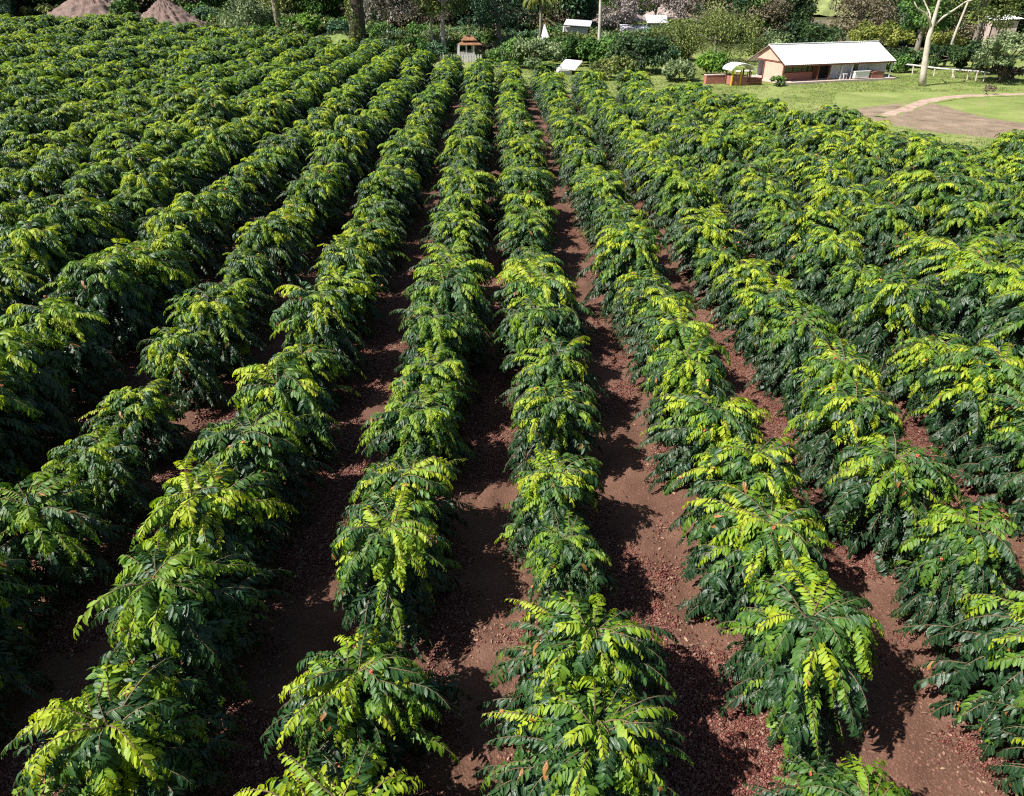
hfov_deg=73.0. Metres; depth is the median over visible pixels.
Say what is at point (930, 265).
coffee bush
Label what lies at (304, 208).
coffee bush
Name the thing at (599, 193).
coffee bush
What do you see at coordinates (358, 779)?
coffee bush
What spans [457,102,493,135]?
coffee bush
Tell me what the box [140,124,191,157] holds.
coffee bush
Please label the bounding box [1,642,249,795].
coffee bush
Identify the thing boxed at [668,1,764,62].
feathery tree
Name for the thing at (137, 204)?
coffee bush
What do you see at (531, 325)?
coffee bush
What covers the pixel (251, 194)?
coffee bush
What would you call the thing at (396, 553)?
coffee bush
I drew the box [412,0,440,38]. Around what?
eucalyptus tree
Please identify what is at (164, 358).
coffee bush
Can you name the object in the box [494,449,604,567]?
coffee bush
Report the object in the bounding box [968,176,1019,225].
coffee bush
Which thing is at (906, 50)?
shrub
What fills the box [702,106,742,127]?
coffee bush
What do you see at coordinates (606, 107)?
coffee bush
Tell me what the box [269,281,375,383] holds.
coffee bush
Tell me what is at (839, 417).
coffee bush
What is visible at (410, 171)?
coffee bush
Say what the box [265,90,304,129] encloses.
coffee bush
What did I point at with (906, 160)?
coffee bush
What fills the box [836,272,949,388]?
coffee bush
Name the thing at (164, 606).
coffee bush
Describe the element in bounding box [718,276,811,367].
coffee bush
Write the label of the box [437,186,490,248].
coffee bush
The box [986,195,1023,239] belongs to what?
coffee bush
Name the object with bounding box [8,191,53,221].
coffee bush
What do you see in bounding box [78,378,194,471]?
coffee bush
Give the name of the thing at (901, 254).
coffee bush
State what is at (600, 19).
pale stem tree
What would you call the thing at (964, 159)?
coffee bush
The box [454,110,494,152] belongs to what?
coffee bush
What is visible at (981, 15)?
broadleaf tree
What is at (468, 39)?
gazebo
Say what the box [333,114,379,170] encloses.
coffee bush
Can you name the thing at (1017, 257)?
coffee bush
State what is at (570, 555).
coffee bush
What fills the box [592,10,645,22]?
house
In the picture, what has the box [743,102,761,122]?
coffee bush
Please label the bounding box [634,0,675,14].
bare tree
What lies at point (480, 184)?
coffee bush
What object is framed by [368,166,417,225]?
coffee bush
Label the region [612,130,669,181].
coffee bush
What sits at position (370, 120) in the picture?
coffee bush
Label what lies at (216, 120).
coffee bush
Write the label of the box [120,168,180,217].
coffee bush
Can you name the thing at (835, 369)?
coffee bush
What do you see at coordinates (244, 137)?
coffee bush
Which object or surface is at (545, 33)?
tent
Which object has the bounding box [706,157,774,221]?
coffee bush
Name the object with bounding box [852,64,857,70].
window
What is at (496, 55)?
shrub
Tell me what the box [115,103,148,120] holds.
coffee bush
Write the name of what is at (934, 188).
coffee bush
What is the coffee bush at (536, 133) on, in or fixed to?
on the ground at (322, 628)
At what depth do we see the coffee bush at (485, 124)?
32.04 m
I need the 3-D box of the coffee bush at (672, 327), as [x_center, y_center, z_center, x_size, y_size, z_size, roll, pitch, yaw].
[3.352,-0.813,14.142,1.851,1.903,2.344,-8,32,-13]
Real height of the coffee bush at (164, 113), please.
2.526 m
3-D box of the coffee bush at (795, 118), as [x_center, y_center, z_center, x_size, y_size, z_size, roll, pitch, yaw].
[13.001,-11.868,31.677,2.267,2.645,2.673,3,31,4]
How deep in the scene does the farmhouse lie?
58.20 m
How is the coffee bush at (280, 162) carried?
on the ground at (322, 628)
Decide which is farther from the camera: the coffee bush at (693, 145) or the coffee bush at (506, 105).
the coffee bush at (506, 105)
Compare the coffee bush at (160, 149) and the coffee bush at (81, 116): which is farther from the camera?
the coffee bush at (81, 116)
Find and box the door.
[811,66,817,78]
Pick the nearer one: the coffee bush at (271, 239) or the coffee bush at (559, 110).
the coffee bush at (271, 239)
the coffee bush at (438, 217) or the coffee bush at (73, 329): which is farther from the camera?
the coffee bush at (438, 217)
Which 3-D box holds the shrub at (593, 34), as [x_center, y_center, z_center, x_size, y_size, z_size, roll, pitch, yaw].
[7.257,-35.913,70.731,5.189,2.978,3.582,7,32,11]
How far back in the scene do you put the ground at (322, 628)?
10.66 m
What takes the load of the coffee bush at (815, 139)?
on the ground at (322, 628)
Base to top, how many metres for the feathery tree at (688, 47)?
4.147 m
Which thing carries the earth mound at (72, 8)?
on the ground at (322, 628)
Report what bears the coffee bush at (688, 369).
on the ground at (322, 628)
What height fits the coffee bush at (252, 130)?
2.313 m
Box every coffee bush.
[0,113,52,146]
[0,149,39,170]
[0,166,71,201]
[0,181,28,204]
[0,202,30,238]
[0,216,86,302]
[0,253,63,323]
[0,296,130,414]
[0,299,23,343]
[0,327,95,464]
[0,356,67,496]
[0,461,136,617]
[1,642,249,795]
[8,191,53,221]
[19,197,123,300]
[35,252,165,360]
[36,150,84,195]
[41,423,163,541]
[43,188,100,207]
[44,133,68,147]
[62,106,95,128]
[62,169,119,205]
[68,120,105,145]
[70,160,127,196]
[71,197,143,249]
[73,533,299,728]
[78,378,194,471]
[80,112,124,128]
[80,238,198,342]
[83,141,110,163]
[90,127,131,150]
[90,143,156,196]
[93,121,143,147]
[107,185,160,242]
[111,138,167,182]
[112,230,206,303]
[114,94,157,118]
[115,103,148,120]
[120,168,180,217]
[123,115,164,136]
[129,457,299,616]
[133,206,224,278]
[133,326,233,416]
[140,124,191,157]
[143,102,185,123]
[144,156,209,195]
[153,87,207,113]
[153,144,173,161]
[154,120,199,157]
[163,286,266,380]
[167,140,233,188]
[168,158,220,197]
[168,190,239,264]
[172,110,218,130]
[176,122,249,178]
[181,409,337,539]
[187,94,240,126]
[198,275,276,351]
[200,185,256,242]
[202,171,273,229]
[211,116,227,128]
[215,244,284,314]
[223,103,247,122]
[224,215,312,292]
[226,99,253,115]
[228,115,268,147]
[228,358,348,469]
[229,124,258,174]
[229,156,286,217]
[233,742,425,795]
[234,121,261,152]
[246,95,290,134]
[250,150,300,202]
[252,132,313,175]
[255,143,304,193]
[257,116,285,138]
[260,208,316,275]
[260,623,471,788]
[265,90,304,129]
[267,96,298,129]
[268,338,358,411]
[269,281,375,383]
[275,167,348,233]
[276,195,324,248]
[281,128,316,172]
[282,126,323,154]
[293,119,328,145]
[297,162,350,206]
[300,169,350,214]
[306,128,375,190]
[307,108,335,129]
[308,234,385,322]
[309,106,338,124]
[312,142,357,196]
[315,265,389,339]
[321,98,354,120]
[330,487,462,663]
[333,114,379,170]
[336,228,397,292]
[341,212,412,268]
[342,452,479,559]
[349,173,422,234]
[352,194,406,261]
[354,108,399,140]
[355,381,482,496]
[359,115,383,157]
[360,125,382,160]
[365,113,390,150]
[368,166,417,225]
[374,138,436,187]
[374,154,419,196]
[380,110,392,131]
[381,164,429,217]
[386,342,477,439]
[387,133,438,178]
[389,127,440,170]
[389,302,482,406]
[398,265,498,374]
[401,126,436,165]
[404,112,440,147]
[406,251,496,317]
[407,124,442,147]
[409,240,488,293]
[415,102,445,140]
[419,203,484,254]
[423,166,500,231]
[429,116,441,146]
[430,130,496,182]
[432,213,495,268]
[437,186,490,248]
[439,165,487,199]
[440,167,485,210]
[441,119,494,168]
[448,151,484,176]
[449,143,492,171]
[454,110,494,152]
[454,114,493,160]
[455,104,496,141]
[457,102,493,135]
[474,590,676,752]
[475,675,692,795]
[485,296,581,390]
[486,166,554,231]
[490,264,599,350]
[491,121,535,168]
[491,166,554,210]
[492,102,528,130]
[492,204,561,263]
[492,254,575,313]
[494,107,536,139]
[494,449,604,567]
[495,129,553,169]
[495,336,608,437]
[496,214,555,270]
[497,105,524,133]
[497,110,532,149]
[497,135,548,184]
[499,153,532,172]
[499,188,553,245]
[500,116,544,152]
[503,379,606,484]
[513,243,549,266]
[514,163,539,170]
[520,510,621,636]
[543,100,575,134]
[544,105,574,140]
[547,112,575,142]
[549,114,599,160]
[550,119,603,168]
[555,147,596,186]
[556,143,613,203]
[557,135,594,181]
[565,167,635,217]
[567,162,605,207]
[567,174,626,239]
[574,221,670,322]
[584,206,648,264]
[585,199,645,244]
[590,215,653,282]
[594,105,607,135]
[595,100,625,143]
[595,103,645,157]
[596,107,633,155]
[604,116,647,160]
[604,269,674,338]
[611,128,642,171]
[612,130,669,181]
[617,137,677,193]
[617,307,718,395]
[619,285,697,361]
[623,145,675,201]
[629,155,696,210]
[631,334,736,442]
[637,390,771,497]
[638,94,676,130]
[639,102,669,134]
[641,160,712,227]
[646,171,721,245]
[647,102,701,136]
[647,108,662,137]
[654,109,708,138]
[663,203,731,258]
[665,436,810,590]
[666,116,705,157]
[666,213,747,274]
[667,123,716,168]
[673,124,737,176]
[677,483,835,644]
[681,90,718,124]
[685,132,754,181]
[687,242,740,309]
[693,94,729,124]
[696,258,782,332]
[697,160,733,204]
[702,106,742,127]
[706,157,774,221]
[710,112,743,127]
[711,557,883,785]
[712,111,753,134]
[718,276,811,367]
[722,172,793,240]
[725,119,773,146]
[729,189,803,253]
[736,206,790,259]
[737,99,762,118]
[737,127,784,163]
[742,751,911,795]
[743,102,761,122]
[744,301,839,400]
[745,133,786,161]
[748,97,788,127]
[753,204,865,289]
[756,108,790,133]
[760,148,792,178]
[770,158,799,186]
[773,334,884,456]
[774,109,819,151]
[774,148,845,208]
[782,123,838,153]
[782,224,867,315]
[786,378,905,499]
[792,160,855,211]
[795,128,852,155]
[804,183,872,231]
[808,426,980,581]
[812,137,856,161]
[813,104,846,124]
[818,259,889,341]
[819,106,872,134]
[834,140,892,181]
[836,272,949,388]
[837,202,931,272]
[841,117,892,142]
[841,197,891,264]
[847,156,903,199]
[865,176,892,203]
[866,130,911,148]
[873,171,923,203]
[877,230,939,297]
[877,332,972,416]
[878,132,920,173]
[884,236,1001,333]
[887,495,1023,659]
[888,167,989,239]
[889,136,955,178]
[893,590,1023,762]
[898,145,965,173]
[899,337,1023,474]
[917,133,941,144]
[923,194,999,248]
[927,251,1023,348]
[934,161,1001,192]
[941,142,982,155]
[953,393,1023,536]
[958,154,986,164]
[960,224,1023,263]
[961,270,1023,364]
[964,657,1023,795]
[965,149,1016,180]
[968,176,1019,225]
[975,129,1023,156]
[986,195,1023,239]
[996,242,1023,264]
[1000,156,1023,198]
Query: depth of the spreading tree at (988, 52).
55.77 m
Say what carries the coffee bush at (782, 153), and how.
on the ground at (322, 628)
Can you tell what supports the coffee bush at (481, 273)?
on the ground at (322, 628)
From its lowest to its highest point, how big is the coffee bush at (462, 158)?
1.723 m
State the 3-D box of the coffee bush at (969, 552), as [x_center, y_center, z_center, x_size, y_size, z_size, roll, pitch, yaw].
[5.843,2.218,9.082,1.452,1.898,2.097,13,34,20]
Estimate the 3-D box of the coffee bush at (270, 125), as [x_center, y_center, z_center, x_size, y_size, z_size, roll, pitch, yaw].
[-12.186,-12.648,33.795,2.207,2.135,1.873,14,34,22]
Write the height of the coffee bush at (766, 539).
2.192 m
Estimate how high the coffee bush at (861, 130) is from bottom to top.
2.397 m
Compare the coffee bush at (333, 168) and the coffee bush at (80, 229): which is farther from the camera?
the coffee bush at (333, 168)
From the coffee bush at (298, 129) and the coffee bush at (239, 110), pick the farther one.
the coffee bush at (239, 110)
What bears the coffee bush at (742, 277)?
on the ground at (322, 628)
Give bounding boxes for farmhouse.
[744,41,896,84]
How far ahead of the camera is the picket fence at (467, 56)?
70.00 m
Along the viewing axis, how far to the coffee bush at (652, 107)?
35.95 m
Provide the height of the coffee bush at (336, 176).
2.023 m
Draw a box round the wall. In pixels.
[703,74,725,83]
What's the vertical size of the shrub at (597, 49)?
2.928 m
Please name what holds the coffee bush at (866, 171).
on the ground at (322, 628)
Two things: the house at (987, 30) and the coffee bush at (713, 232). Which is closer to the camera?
the coffee bush at (713, 232)
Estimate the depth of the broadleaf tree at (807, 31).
70.47 m
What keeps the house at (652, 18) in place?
on the ground at (322, 628)
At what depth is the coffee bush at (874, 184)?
23.73 m
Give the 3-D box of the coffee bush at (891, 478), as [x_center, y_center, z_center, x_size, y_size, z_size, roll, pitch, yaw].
[5.684,1.633,10.311,2.244,2.129,1.904,7,32,11]
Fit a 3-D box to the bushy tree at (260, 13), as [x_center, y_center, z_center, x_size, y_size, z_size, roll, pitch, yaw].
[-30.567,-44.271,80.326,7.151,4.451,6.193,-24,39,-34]
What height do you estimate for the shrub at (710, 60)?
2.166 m
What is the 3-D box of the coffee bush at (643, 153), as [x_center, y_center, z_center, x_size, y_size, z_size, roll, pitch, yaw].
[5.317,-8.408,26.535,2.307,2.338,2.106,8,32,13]
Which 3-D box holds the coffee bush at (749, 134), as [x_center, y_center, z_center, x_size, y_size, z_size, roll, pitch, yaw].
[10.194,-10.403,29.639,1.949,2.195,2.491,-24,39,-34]
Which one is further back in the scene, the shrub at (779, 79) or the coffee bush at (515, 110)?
the shrub at (779, 79)
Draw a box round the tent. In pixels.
[540,19,548,39]
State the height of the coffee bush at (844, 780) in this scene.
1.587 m
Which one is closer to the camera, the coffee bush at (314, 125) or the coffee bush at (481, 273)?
the coffee bush at (481, 273)
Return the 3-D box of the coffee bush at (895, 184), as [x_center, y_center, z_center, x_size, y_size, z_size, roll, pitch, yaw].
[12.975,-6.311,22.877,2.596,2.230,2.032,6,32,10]
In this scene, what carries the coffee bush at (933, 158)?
on the ground at (322, 628)
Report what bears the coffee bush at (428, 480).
on the ground at (322, 628)
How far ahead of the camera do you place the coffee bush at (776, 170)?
25.94 m
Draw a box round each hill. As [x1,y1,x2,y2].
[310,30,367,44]
[638,0,697,19]
[814,0,876,16]
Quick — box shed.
[556,59,582,74]
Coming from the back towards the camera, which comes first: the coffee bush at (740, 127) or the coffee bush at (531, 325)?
the coffee bush at (740, 127)
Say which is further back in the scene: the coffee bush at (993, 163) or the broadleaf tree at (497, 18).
the broadleaf tree at (497, 18)
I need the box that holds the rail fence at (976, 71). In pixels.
[888,63,989,81]
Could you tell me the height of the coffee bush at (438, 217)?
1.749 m
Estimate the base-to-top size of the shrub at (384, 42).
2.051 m
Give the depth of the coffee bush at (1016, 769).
7.16 m
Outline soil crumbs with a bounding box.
[1,217,1023,795]
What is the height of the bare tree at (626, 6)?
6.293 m
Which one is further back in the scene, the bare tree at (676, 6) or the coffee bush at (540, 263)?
the bare tree at (676, 6)
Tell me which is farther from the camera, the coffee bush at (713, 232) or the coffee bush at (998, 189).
the coffee bush at (998, 189)
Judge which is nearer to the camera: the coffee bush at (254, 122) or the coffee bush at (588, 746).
the coffee bush at (588, 746)
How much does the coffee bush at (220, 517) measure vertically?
1.983 m
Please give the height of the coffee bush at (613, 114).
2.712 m
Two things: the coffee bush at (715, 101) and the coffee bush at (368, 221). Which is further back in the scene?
the coffee bush at (715, 101)
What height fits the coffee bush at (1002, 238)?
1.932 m
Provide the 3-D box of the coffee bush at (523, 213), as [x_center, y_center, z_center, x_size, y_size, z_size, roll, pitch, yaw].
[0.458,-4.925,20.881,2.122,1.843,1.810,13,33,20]
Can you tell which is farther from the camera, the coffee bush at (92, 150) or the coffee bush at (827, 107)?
the coffee bush at (827, 107)
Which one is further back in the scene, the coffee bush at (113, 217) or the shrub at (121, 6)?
the shrub at (121, 6)
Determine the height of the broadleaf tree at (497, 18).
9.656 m
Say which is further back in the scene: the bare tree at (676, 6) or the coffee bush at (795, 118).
the bare tree at (676, 6)
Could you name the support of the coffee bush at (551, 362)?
on the ground at (322, 628)
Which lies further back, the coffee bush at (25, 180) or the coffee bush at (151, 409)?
the coffee bush at (25, 180)
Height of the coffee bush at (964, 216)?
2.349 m
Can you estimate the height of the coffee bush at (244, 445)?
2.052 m
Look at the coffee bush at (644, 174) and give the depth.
24.84 m
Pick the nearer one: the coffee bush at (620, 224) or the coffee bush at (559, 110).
the coffee bush at (620, 224)
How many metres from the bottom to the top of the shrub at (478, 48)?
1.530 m
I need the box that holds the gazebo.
[457,31,481,61]
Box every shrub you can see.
[19,2,58,15]
[282,12,319,33]
[323,16,348,32]
[357,38,394,50]
[394,36,430,54]
[471,43,495,56]
[486,36,528,65]
[510,36,565,67]
[542,33,585,62]
[561,31,597,62]
[576,35,629,62]
[589,55,634,79]
[603,31,673,71]
[695,49,728,73]
[747,27,792,55]
[769,75,786,86]
[847,17,916,47]
[885,45,920,66]
[916,43,969,68]
[931,29,968,48]
[948,36,1004,70]
[978,63,1023,79]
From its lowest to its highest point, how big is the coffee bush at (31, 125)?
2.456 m
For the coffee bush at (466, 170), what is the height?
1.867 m
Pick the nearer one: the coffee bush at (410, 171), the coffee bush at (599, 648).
the coffee bush at (599, 648)
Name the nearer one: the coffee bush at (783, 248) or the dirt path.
the coffee bush at (783, 248)
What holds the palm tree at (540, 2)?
on the ground at (322, 628)
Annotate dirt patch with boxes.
[847,100,1023,141]
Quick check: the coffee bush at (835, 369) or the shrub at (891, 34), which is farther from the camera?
the shrub at (891, 34)
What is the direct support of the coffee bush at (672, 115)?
on the ground at (322, 628)
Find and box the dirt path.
[876,93,1023,117]
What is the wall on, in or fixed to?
on the ground at (322, 628)
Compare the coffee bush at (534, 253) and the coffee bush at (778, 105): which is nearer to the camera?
the coffee bush at (534, 253)
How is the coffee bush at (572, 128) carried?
on the ground at (322, 628)
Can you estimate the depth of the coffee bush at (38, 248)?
16.83 m
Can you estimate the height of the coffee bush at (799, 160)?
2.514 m
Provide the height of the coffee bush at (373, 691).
1.903 m
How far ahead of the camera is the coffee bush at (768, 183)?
22.73 m
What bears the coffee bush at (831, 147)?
on the ground at (322, 628)
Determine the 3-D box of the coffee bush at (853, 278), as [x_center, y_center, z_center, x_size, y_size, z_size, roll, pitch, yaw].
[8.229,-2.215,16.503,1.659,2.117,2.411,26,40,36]
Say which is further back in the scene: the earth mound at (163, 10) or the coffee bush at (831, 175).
the earth mound at (163, 10)
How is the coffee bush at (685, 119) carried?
on the ground at (322, 628)
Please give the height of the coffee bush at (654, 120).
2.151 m
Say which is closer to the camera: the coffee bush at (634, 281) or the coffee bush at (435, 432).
the coffee bush at (435, 432)
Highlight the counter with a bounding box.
[852,70,869,78]
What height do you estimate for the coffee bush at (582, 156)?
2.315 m
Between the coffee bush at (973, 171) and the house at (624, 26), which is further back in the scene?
the house at (624, 26)
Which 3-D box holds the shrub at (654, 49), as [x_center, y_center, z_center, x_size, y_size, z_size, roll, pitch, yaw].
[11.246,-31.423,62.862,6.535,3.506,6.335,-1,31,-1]
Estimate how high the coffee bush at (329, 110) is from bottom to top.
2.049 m
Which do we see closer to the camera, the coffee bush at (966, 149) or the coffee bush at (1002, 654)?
the coffee bush at (1002, 654)
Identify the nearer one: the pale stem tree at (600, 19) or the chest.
the chest
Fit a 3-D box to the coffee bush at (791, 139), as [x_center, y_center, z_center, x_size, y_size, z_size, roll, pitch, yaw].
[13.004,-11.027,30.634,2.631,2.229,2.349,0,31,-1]
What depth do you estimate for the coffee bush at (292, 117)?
35.97 m
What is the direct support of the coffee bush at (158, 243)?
on the ground at (322, 628)
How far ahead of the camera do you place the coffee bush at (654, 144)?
27.28 m
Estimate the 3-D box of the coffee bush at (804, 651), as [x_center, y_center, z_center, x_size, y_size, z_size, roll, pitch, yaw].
[3.340,3.023,7.795,1.985,2.139,1.935,-14,34,-22]
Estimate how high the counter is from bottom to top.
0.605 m
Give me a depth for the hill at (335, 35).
78.24 m
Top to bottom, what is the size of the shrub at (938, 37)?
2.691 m
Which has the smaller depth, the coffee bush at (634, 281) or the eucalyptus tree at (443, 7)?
the coffee bush at (634, 281)
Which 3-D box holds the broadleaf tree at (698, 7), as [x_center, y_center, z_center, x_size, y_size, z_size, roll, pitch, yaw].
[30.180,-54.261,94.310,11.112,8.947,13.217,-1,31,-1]
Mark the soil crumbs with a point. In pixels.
(499, 755)
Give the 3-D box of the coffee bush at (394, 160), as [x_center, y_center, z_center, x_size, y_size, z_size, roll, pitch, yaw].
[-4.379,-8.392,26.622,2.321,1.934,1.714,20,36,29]
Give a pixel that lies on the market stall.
(739, 79)
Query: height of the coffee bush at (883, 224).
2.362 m
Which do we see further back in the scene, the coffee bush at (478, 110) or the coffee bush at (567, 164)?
the coffee bush at (478, 110)
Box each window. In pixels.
[784,66,811,72]
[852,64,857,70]
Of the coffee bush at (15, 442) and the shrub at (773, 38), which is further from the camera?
the shrub at (773, 38)
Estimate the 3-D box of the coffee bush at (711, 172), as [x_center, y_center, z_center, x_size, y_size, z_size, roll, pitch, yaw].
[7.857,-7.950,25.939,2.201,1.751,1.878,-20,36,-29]
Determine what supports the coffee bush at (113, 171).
on the ground at (322, 628)
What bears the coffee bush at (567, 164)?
on the ground at (322, 628)
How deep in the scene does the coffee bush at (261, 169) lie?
24.82 m
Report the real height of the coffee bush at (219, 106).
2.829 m
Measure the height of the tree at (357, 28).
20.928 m
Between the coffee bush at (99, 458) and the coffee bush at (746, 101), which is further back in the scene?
the coffee bush at (746, 101)
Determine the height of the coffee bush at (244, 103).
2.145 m
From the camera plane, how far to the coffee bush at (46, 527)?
9.30 m
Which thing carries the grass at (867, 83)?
on the ground at (322, 628)
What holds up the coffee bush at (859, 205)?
on the ground at (322, 628)
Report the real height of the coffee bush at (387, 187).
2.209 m
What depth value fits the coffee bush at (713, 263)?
18.01 m
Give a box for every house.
[563,19,591,34]
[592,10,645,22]
[620,24,646,32]
[645,15,667,26]
[978,14,1023,45]
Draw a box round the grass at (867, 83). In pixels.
[464,66,1023,155]
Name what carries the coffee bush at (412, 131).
on the ground at (322, 628)
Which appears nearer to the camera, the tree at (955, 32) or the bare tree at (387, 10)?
the tree at (955, 32)
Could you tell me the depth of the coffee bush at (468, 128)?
30.46 m
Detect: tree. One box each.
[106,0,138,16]
[215,0,279,28]
[270,0,281,27]
[343,0,365,43]
[363,0,419,33]
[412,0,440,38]
[412,0,470,53]
[466,0,546,41]
[503,0,538,21]
[522,0,556,37]
[595,0,601,61]
[595,0,641,32]
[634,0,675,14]
[646,17,705,61]
[662,0,703,19]
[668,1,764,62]
[692,1,714,17]
[769,3,816,21]
[776,16,846,43]
[897,0,957,51]
[914,0,972,86]
[942,0,968,66]
[947,0,1023,42]
[971,29,1023,82]
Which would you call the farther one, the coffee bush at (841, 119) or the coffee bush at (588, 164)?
the coffee bush at (841, 119)
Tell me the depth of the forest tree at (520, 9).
94.41 m
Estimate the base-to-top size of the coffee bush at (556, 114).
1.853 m
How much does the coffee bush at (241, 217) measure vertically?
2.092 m
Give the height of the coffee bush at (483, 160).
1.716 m
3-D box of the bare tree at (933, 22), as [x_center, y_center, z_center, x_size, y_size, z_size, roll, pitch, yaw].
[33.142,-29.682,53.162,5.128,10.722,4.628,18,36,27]
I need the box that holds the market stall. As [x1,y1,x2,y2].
[722,62,755,85]
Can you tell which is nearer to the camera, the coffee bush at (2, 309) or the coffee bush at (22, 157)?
the coffee bush at (2, 309)
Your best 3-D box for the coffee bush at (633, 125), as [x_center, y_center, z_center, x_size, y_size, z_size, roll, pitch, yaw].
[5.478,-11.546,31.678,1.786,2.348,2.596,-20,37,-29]
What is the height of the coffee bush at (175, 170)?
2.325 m
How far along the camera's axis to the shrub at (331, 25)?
85.25 m
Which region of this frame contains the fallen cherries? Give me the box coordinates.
[0,187,1023,795]
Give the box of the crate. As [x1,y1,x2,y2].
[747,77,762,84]
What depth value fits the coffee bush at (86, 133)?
31.49 m
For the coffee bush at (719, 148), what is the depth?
26.42 m
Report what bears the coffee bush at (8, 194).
on the ground at (322, 628)
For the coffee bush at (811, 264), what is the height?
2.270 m
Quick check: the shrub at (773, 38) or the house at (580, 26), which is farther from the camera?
the house at (580, 26)
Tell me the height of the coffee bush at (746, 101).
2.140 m
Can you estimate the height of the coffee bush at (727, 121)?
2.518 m
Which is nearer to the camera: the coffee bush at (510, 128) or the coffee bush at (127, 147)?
the coffee bush at (127, 147)
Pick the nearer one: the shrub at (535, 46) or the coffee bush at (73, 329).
the coffee bush at (73, 329)
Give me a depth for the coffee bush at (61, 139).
29.32 m
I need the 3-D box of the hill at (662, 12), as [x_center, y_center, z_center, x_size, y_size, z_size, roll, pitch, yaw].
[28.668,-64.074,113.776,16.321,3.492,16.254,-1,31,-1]
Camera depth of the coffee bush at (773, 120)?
32.41 m
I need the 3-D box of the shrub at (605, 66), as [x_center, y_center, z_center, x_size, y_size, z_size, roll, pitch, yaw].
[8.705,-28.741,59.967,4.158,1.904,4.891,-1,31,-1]
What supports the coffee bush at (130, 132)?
on the ground at (322, 628)
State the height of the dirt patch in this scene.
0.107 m
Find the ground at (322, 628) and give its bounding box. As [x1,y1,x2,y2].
[0,0,1023,795]
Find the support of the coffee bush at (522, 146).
on the ground at (322, 628)
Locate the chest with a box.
[869,70,883,77]
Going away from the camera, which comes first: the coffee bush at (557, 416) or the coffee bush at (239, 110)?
the coffee bush at (557, 416)
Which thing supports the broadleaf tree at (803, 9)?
on the ground at (322, 628)
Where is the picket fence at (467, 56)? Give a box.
[439,55,481,61]
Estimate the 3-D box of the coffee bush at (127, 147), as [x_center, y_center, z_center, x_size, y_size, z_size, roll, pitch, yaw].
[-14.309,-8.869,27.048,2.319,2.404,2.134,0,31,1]
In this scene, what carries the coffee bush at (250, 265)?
on the ground at (322, 628)
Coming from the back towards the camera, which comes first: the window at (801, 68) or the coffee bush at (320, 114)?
the window at (801, 68)
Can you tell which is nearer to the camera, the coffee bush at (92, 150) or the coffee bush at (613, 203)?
the coffee bush at (613, 203)
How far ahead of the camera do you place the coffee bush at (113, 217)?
19.83 m
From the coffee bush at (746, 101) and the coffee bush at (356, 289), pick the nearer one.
the coffee bush at (356, 289)
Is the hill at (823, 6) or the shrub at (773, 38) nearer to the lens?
the shrub at (773, 38)
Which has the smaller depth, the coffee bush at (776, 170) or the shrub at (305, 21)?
the coffee bush at (776, 170)
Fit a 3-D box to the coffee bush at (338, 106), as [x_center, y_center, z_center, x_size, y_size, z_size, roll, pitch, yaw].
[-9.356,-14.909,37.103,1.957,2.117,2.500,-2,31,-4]
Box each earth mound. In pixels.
[46,0,141,18]
[140,0,206,27]
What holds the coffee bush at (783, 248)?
on the ground at (322, 628)
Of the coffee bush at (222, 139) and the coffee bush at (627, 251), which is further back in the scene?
the coffee bush at (222, 139)
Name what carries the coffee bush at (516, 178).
on the ground at (322, 628)
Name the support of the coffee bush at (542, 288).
on the ground at (322, 628)
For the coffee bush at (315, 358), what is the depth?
13.41 m

